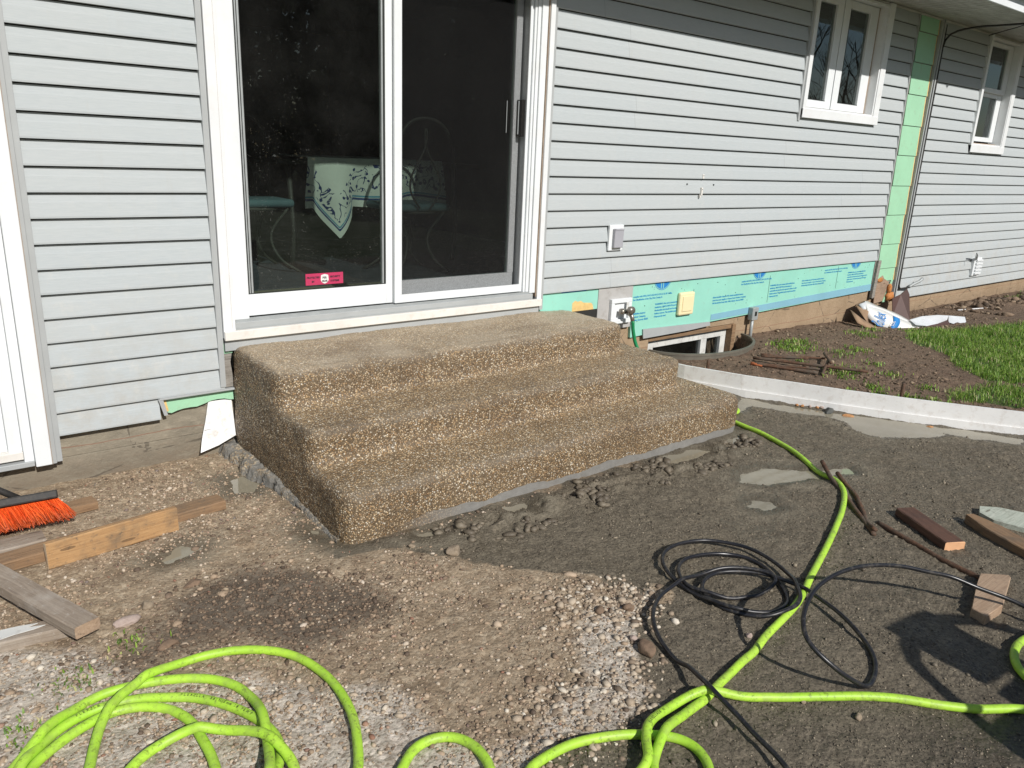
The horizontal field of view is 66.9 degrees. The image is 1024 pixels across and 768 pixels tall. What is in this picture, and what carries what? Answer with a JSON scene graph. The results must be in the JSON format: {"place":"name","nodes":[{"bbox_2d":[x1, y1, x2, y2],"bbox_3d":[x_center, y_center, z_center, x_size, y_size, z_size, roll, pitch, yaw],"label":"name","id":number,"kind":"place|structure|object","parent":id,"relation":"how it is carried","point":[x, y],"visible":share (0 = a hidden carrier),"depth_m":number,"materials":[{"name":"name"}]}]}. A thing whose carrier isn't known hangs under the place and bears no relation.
{"place":"outdoors","nodes":[
{"label":"outdoors","id":0,"kind":"place"},
{"bbox_2d":[0,290,1023,767],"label":"ground","id":1,"kind":"structure","parent":0,"point":[586,548],"depth_m":2.65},
{"bbox_2d":[0,530,46,553],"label":"flat plank","id":2,"kind":"object","parent":1,"relation":"on","point":[18,541],"visible":0.74,"depth_m":2.86,"materials":[{"name":"grey wood"}]},
{"bbox_2d":[0,621,69,651],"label":"painted board","id":3,"kind":"object","parent":1,"relation":"on","point":[14,638],"visible":0.79,"depth_m":2.32,"materials":[{"name":"white paint"}]},
{"bbox_2d":[0,487,75,533],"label":"push broom","id":4,"kind":"object","parent":1,"relation":"on","point":[17,511],"visible":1,"depth_m":2.94,"materials":[{"name":"orange plastic"}]},
{"bbox_2d":[0,496,98,533],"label":"short plank","id":5,"kind":"object","parent":1,"relation":"on","point":[83,505],"visible":0.34,"depth_m":3.15,"materials":[{"name":"brown wood"}]},
{"bbox_2d":[0,627,171,752],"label":"ground weeds","id":6,"kind":"object","parent":1,"relation":"on","point":[57,708],"visible":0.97,"depth_m":2.15,"materials":[{"name":"green plant"}]},
{"bbox_2d":[43,506,178,569],"bbox_3d":[-1.474,0.565,2.877,0.459,0.099,0.027,-14,20,-43],"label":"form board","id":7,"kind":"object","parent":1,"relation":"on","point":[58,552],"visible":1,"depth_m":2.85,"materials":[{"name":"brown wood"}]},
{"bbox_2d":[0,494,225,569],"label":"long board","id":8,"kind":"object","parent":1,"relation":"on","point":[26,556],"visible":0.53,"depth_m":2.91,"materials":[{"name":"brown wood"}]},
{"bbox_2d":[0,563,100,638],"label":"diagonal lumber","id":9,"kind":"object","parent":8,"relation":"on","point":[66,616],"visible":1,"depth_m":2.40,"materials":[{"name":"beige wood"}]},
{"bbox_2d":[112,614,140,627],"bbox_3d":[-1.215,0.750,2.447,0.086,0.029,0.037,-11,21,-37],"label":"rock","id":10,"kind":"object","parent":1,"relation":"on","point":[125,621],"visible":1,"depth_m":2.44,"materials":[{"name":"beige stone"}]},
{"bbox_2d":[142,601,153,609],"bbox_3d":[-1.192,0.723,2.535,0.038,0.029,0.035,-2,17,-14],"label":"rock","id":11,"kind":"object","parent":1,"relation":"on","point":[146,605],"visible":1,"depth_m":2.52,"materials":[{"name":"beige stone"}]},
{"bbox_2d":[156,638,178,650],"bbox_3d":[-1.044,0.789,2.348,0.037,0.027,0.068,15,21,35],"label":"rock","id":12,"kind":"object","parent":1,"relation":"on","point":[168,643],"visible":0.99,"depth_m":2.34,"materials":[{"name":"beige stone"}]},
{"bbox_2d":[183,579,201,588],"bbox_3d":[-1.101,0.690,2.672,0.033,0.024,0.066,12,19,29],"label":"rock","id":13,"kind":"object","parent":1,"relation":"on","point":[192,583],"visible":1,"depth_m":2.67,"materials":[{"name":"beige stone"}]},
{"bbox_2d":[201,399,235,452],"bbox_3d":[-1.428,0.197,3.748,0.179,0.243,0.045,-11,21,-37],"label":"white offcut","id":14,"kind":"object","parent":1,"relation":"on","point":[219,427],"visible":1,"depth_m":3.75,"materials":[{"name":"white plastic"}]},
{"bbox_2d":[55,554,413,685],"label":"damp gravel","id":15,"kind":"structure","parent":1,"relation":"on","point":[241,615],"depth_m":2.52,"materials":[{"name":"gravel"}]},
{"bbox_2d":[0,455,664,767],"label":"gravel","id":16,"kind":"structure","parent":1,"relation":"on","point":[289,704],"depth_m":2.39,"materials":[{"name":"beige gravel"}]},
{"bbox_2d":[0,582,691,767],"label":"pale gravel","id":17,"kind":"structure","parent":1,"relation":"on","point":[68,661],"depth_m":2.15,"materials":[{"name":"grey gravel"}]},
{"bbox_2d":[446,545,459,556],"bbox_3d":[-0.224,0.639,2.955,0.049,0.044,0.067,5,17,8],"label":"rock","id":18,"kind":"object","parent":1,"relation":"on","point":[453,551],"visible":0.99,"depth_m":2.94,"materials":[{"name":"beige stone"}]},
{"bbox_2d":[218,310,737,543],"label":"concrete steps","id":19,"kind":"structure","parent":1,"relation":"on","point":[354,438],"depth_m":3.61,"materials":[{"name":"brown concrete"}]},
{"bbox_2d":[0,0,1023,490],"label":"house","id":20,"kind":"structure","parent":1,"relation":"on","point":[694,176],"depth_m":4.94,"materials":[{"name":"plastic"}]},
{"bbox_2d":[0,48,56,471],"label":"entry door","id":21,"kind":"structure","parent":20,"relation":"in","point":[26,430],"depth_m":3.13,"materials":[{"name":"white plastic"}]},
{"bbox_2d":[251,237,504,290],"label":"floor","id":22,"kind":"structure","parent":20,"relation":"on","point":[350,259],"depth_m":5.72,"materials":[{"name":"grey carpet"}]},
{"bbox_2d":[244,111,301,271],"bbox_3d":[-1.698,-1.241,5.012,0.493,1.024,0.440,-11,21,-37],"label":"dining chair","id":23,"kind":"object","parent":22,"relation":"on","point":[269,202],"visible":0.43,"depth_m":5.06,"materials":[{"name":"black metal"}]},
{"bbox_2d":[247,155,479,268],"bbox_3d":[-1.162,-1.301,5.802,1.570,0.727,0.930,-11,21,-37],"label":"dining table","id":24,"kind":"object","parent":22,"relation":"on","point":[287,161],"visible":0.55,"depth_m":5.23,"materials":[{"name":"black wood"}]},
{"bbox_2d":[261,153,445,237],"bbox_3d":[-1.158,-1.382,5.636,1.040,0.511,0.942,-11,21,-37],"label":"tablecloth","id":25,"kind":"object","parent":24,"relation":"on","point":[338,188],"visible":0.64,"depth_m":5.17,"materials":[{"name":"fabric"}]},
{"bbox_2d":[362,116,455,272],"bbox_3d":[-0.696,-1.262,5.228,0.493,1.024,0.440,-11,21,-37],"label":"dining chair","id":26,"kind":"object","parent":22,"relation":"on","point":[373,204],"visible":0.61,"depth_m":5.15,"materials":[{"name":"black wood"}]},
{"bbox_2d":[200,0,556,350],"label":"sliding door","id":27,"kind":"structure","parent":20,"relation":"in","point":[249,317],"depth_m":4.08,"materials":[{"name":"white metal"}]},
{"bbox_2d":[631,321,638,347],"bbox_3d":[0.906,-0.226,5.281,0.225,0.395,0.053,11,18,25],"label":"leader hose","id":28,"kind":"object","parent":20,"relation":"hanging from","point":[633,333],"visible":0.42,"depth_m":5.28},
{"bbox_2d":[648,329,725,353],"bbox_3d":[1.340,-0.201,6.024,0.925,0.398,0.040,-11,21,-37],"label":"basement window","id":29,"kind":"structure","parent":20,"relation":"in","point":[713,341],"depth_m":6.05,"materials":[{"name":"white paint"}]},
{"bbox_2d":[800,0,896,124],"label":"window","id":30,"kind":"structure","parent":20,"relation":"in","point":[851,39],"depth_m":6.31,"materials":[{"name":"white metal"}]},
{"bbox_2d":[908,277,923,287],"bbox_3d":[4.057,-1.017,7.786,0.191,0.108,0.029,-5,18,-23],"label":"pipe stub","id":31,"kind":"object","parent":20,"relation":"attached to","point":[916,282],"visible":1,"depth_m":7.78,"materials":[{"name":"white plastic"}]},
{"bbox_2d":[900,24,947,281],"bbox_3d":[3.884,-2.107,7.342,0.022,2.380,0.009,-11,21,-37],"label":"thin cable","id":32,"kind":"object","parent":20,"relation":"attached to","point":[928,129],"visible":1,"depth_m":7.09,"materials":[{"name":"black plastic"}]},
{"bbox_2d":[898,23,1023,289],"bbox_3d":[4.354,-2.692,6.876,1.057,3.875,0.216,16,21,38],"label":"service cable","id":33,"kind":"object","parent":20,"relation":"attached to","point":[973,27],"visible":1,"depth_m":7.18,"materials":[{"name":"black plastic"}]},
{"bbox_2d":[968,34,1023,154],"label":"window","id":34,"kind":"structure","parent":20,"relation":"in","point":[1003,62],"depth_m":8.10,"materials":[{"name":"white plastic"}]},
{"bbox_2d":[989,25,1023,35],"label":"eave wire","id":35,"kind":"object","parent":20,"relation":"hanging from","point":[1006,30],"visible":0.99,"depth_m":7.19,"materials":[{"name":"black plastic"}]},
{"bbox_2d":[7,408,1023,767],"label":"garden hose","id":36,"kind":"object","parent":1,"relation":"on","point":[43,744],"visible":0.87,"depth_m":2.06,"materials":[{"name":"green rubber"}]},
{"bbox_2d":[448,572,687,767],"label":"coarse stones","id":37,"kind":"object","parent":1,"relation":"on","point":[559,696],"visible":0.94,"depth_m":2.35,"materials":[{"name":"beige gravel"}]},
{"bbox_2d":[162,398,1023,563],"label":"puddle water","id":38,"kind":"structure","parent":1,"relation":"on","point":[882,428],"depth_m":4.49,"materials":[{"name":"grey liquid"}]},
{"bbox_2d":[431,434,763,552],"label":"mud lumps","id":39,"kind":"object","parent":1,"relation":"on","point":[599,496],"visible":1,"depth_m":3.54,"materials":[{"name":"soil"}]},
{"bbox_2d":[595,605,603,614],"bbox_3d":[0.298,0.765,2.621,0.042,0.028,0.036,-11,21,-37],"label":"rock","id":40,"kind":"object","parent":1,"relation":"on","point":[599,610],"visible":1,"depth_m":2.61,"materials":[{"name":"beige stone"}]},
{"bbox_2d":[622,603,634,611],"bbox_3d":[0.397,0.762,2.642,0.044,0.034,0.036,-11,21,-37],"label":"rock","id":41,"kind":"object","parent":1,"relation":"on","point":[630,607],"visible":1,"depth_m":2.63,"materials":[{"name":"beige stone"}]},
{"bbox_2d":[630,635,637,640],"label":"rock","id":42,"kind":"object","parent":1,"relation":"on","point":[633,638],"visible":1,"depth_m":2.46,"materials":[{"name":"white stone"}]},
{"bbox_2d":[638,638,655,657],"bbox_3d":[0.416,0.824,2.412,0.049,0.040,0.083,-3,18,-19],"label":"rock","id":43,"kind":"object","parent":1,"relation":"on","point":[646,647],"visible":1,"depth_m":2.39,"materials":[{"name":"brown stone"}]},
{"bbox_2d":[337,399,1023,767],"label":"grit","id":44,"kind":"object","parent":1,"relation":"on","point":[793,589],"visible":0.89,"depth_m":2.93,"materials":[{"name":"grey gravel"}]},
{"bbox_2d":[378,407,1023,767],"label":"mud crumbs","id":45,"kind":"object","parent":1,"relation":"on","point":[715,723],"visible":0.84,"depth_m":3.07,"materials":[{"name":"brown soil"}]},
{"bbox_2d":[648,333,754,359],"bbox_3d":[1.516,-0.039,5.862,1.117,0.516,0.352,-11,21,-37],"label":"window well","id":46,"kind":"object","parent":1,"relation":"on","point":[690,356],"depth_m":5.56,"materials":[{"name":"metal"}]},
{"bbox_2d":[706,360,709,368],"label":"upright stake","id":47,"kind":"object","parent":1,"relation":"on","point":[707,364],"visible":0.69,"depth_m":5.21,"materials":[{"name":"wood"}]},
{"bbox_2d":[750,362,817,374],"bbox_3d":[1.870,-0.110,5.332,0.446,0.026,0.025,10,18,23],"label":"steel stake","id":48,"kind":"object","parent":1,"relation":"on","point":[782,367],"visible":1,"depth_m":5.32,"materials":[{"name":"brown metal"}]},
{"bbox_2d":[761,355,808,359],"bbox_3d":[1.963,-0.193,5.580,0.323,0.030,0.018,6,17,10],"label":"steel stake","id":49,"kind":"object","parent":1,"relation":"on","point":[784,357],"visible":0.96,"depth_m":5.57,"materials":[{"name":"brown metal"}]},
{"bbox_2d":[764,363,819,369],"bbox_3d":[1.937,-0.121,5.391,0.384,0.017,0.014,6,17,12],"label":"steel stake","id":50,"kind":"object","parent":1,"relation":"on","point":[797,367],"visible":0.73,"depth_m":5.38,"materials":[{"name":"brown metal"}]},
{"bbox_2d":[760,353,825,359],"bbox_3d":[2.046,-0.201,5.646,0.456,0.017,0.016,4,17,6],"label":"steel stake","id":51,"kind":"object","parent":1,"relation":"on","point":[823,358],"visible":0.69,"depth_m":5.64,"materials":[{"name":"brown metal"}]},
{"bbox_2d":[753,356,867,372],"bbox_3d":[2.076,-0.137,5.415,0.757,0.024,0.022,9,18,19],"label":"steel stake","id":52,"kind":"object","parent":1,"relation":"on","point":[810,364],"visible":1,"depth_m":5.41,"materials":[{"name":"brown metal"}]},
{"bbox_2d":[821,360,828,375],"bbox_3d":[2.167,-0.117,5.358,0.020,0.054,0.309,11,19,26],"label":"steel stake","id":53,"kind":"object","parent":1,"relation":"on","point":[824,368],"visible":0.94,"depth_m":5.31,"materials":[{"name":"brown metal"}]},
{"bbox_2d":[823,352,831,363],"bbox_3d":[2.255,-0.187,5.542,0.020,0.040,0.377,7,17,14],"label":"steel stake","id":54,"kind":"object","parent":1,"relation":"on","point":[827,357],"visible":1,"depth_m":5.51,"materials":[{"name":"brown metal"}]},
{"bbox_2d":[825,407,833,413],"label":"rock","id":55,"kind":"object","parent":1,"relation":"on","point":[828,410],"visible":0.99,"depth_m":4.84,"materials":[{"name":"grey stone"}]},
{"bbox_2d":[651,539,1023,767],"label":"pressure hose","id":56,"kind":"object","parent":1,"relation":"on","point":[738,610],"visible":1,"depth_m":2.66,"materials":[{"name":"black rubber"}]},
{"bbox_2d":[820,460,875,535],"bbox_3d":[1.545,0.510,3.571,0.038,0.066,0.698,3,17,3],"label":"bent rod","id":57,"kind":"object","parent":1,"relation":"on","point":[849,500],"visible":0.93,"depth_m":3.52,"materials":[{"name":"metal"}]},
{"bbox_2d":[677,364,1023,434],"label":"edging board","id":58,"kind":"object","parent":1,"relation":"on","point":[954,415],"visible":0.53,"depth_m":4.81,"materials":[{"name":"white plastic"}]},
{"bbox_2d":[678,309,1023,410],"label":"dirt crumbs","id":59,"kind":"object","parent":1,"relation":"on","point":[896,346],"visible":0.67,"depth_m":5.77,"materials":[{"name":"brown soil"}]},
{"bbox_2d":[835,471,877,531],"bbox_3d":[1.577,0.533,3.537,0.051,0.040,0.607,5,17,7],"label":"bent rod","id":60,"kind":"object","parent":1,"relation":"on","point":[856,497],"visible":0.97,"depth_m":3.55,"materials":[{"name":"metal"}]},
{"bbox_2d":[855,712,861,720],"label":"rock","id":61,"kind":"object","parent":1,"relation":"on","point":[858,716],"visible":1,"depth_m":2.16,"materials":[{"name":"beige stone"}]},
{"bbox_2d":[850,301,921,327],"bbox_3d":[3.479,-0.626,7.220,0.908,0.272,0.340,-4,18,-21],"label":"plastic bag","id":62,"kind":"object","parent":1,"relation":"on","point":[878,315],"visible":0.84,"depth_m":7.15,"materials":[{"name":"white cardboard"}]},
{"bbox_2d":[762,290,1020,402],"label":"weed tufts","id":63,"kind":"object","parent":1,"relation":"on","point":[803,341],"visible":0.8,"depth_m":5.85,"materials":[{"name":"green plant"}]},
{"bbox_2d":[892,289,909,319],"bbox_3d":[3.774,-0.775,7.521,0.225,0.290,0.111,-1,17,-11],"label":"brown sheet","id":64,"kind":"object","parent":1,"relation":"on","point":[901,304],"visible":0.89,"depth_m":7.53,"materials":[{"name":"brown cardboard"}]},
{"bbox_2d":[899,382,905,396],"bbox_3d":[2.397,0.090,4.777,0.024,0.205,0.022,-11,21,-37],"label":"upright stake","id":65,"kind":"object","parent":1,"relation":"on","point":[902,389],"visible":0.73,"depth_m":4.75,"materials":[{"name":"wood"}]},
{"bbox_2d":[876,521,979,579],"bbox_3d":[1.675,0.672,3.123,0.041,0.034,0.523,-4,18,-22],"label":"long rod","id":66,"kind":"object","parent":1,"relation":"on","point":[891,530],"visible":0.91,"depth_m":3.11,"materials":[{"name":"metal"}]},
{"bbox_2d":[910,315,947,325],"bbox_3d":[3.955,-0.602,7.297,0.508,0.081,0.107,-4,18,-21],"label":"curled sheet","id":67,"kind":"object","parent":1,"relation":"on","point":[928,320],"visible":1,"depth_m":7.29,"materials":[{"name":"white plastic"}]},
{"bbox_2d":[895,507,964,550],"bbox_3d":[1.767,0.612,3.289,0.092,0.039,0.320,0,17,-10],"label":"short board","id":68,"kind":"object","parent":1,"relation":"on","point":[937,534],"visible":1,"depth_m":3.25,"materials":[{"name":"brown wood"}]},
{"bbox_2d":[929,320,949,326],"bbox_3d":[4.007,-0.547,7.281,0.374,0.071,0.106,-6,19,-26],"label":"brown strip","id":69,"kind":"object","parent":1,"relation":"on","point":[946,322],"visible":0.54,"depth_m":7.33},
{"bbox_2d":[948,315,965,323],"bbox_3d":[4.267,-0.619,7.452,0.312,0.071,0.090,-6,19,-27],"label":"curled offcut","id":70,"kind":"object","parent":1,"relation":"on","point":[955,319],"visible":0.91,"depth_m":7.45,"materials":[{"name":"white plastic"}]},
{"bbox_2d":[903,319,1023,409],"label":"lawn grass","id":71,"kind":"structure","parent":1,"relation":"on","point":[994,348],"depth_m":6.01,"materials":[{"name":"green plant"}]},
{"bbox_2d":[940,291,1023,316],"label":"dirt clods","id":72,"kind":"object","parent":1,"relation":"on","point":[983,302],"visible":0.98,"depth_m":8.43,"materials":[{"name":"brown soil"}]},
{"bbox_2d":[970,573,1010,624],"bbox_3d":[1.711,0.762,2.780,0.095,0.038,0.378,15,21,35],"label":"stake offcut","id":73,"kind":"object","parent":1,"relation":"on","point":[986,608],"visible":0.93,"depth_m":2.73,"materials":[{"name":"beige wood"}]},
{"bbox_2d":[964,514,1023,557],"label":"pointed board","id":74,"kind":"object","parent":1,"relation":"on","point":[1011,541],"visible":1,"depth_m":3.24,"materials":[{"name":"brown wood"}]},
{"bbox_2d":[979,506,1023,532],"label":"pale board","id":75,"kind":"object","parent":1,"relation":"on","point":[1009,519],"visible":0.89,"depth_m":3.42,"materials":[{"name":"grey wood"}]}
]}

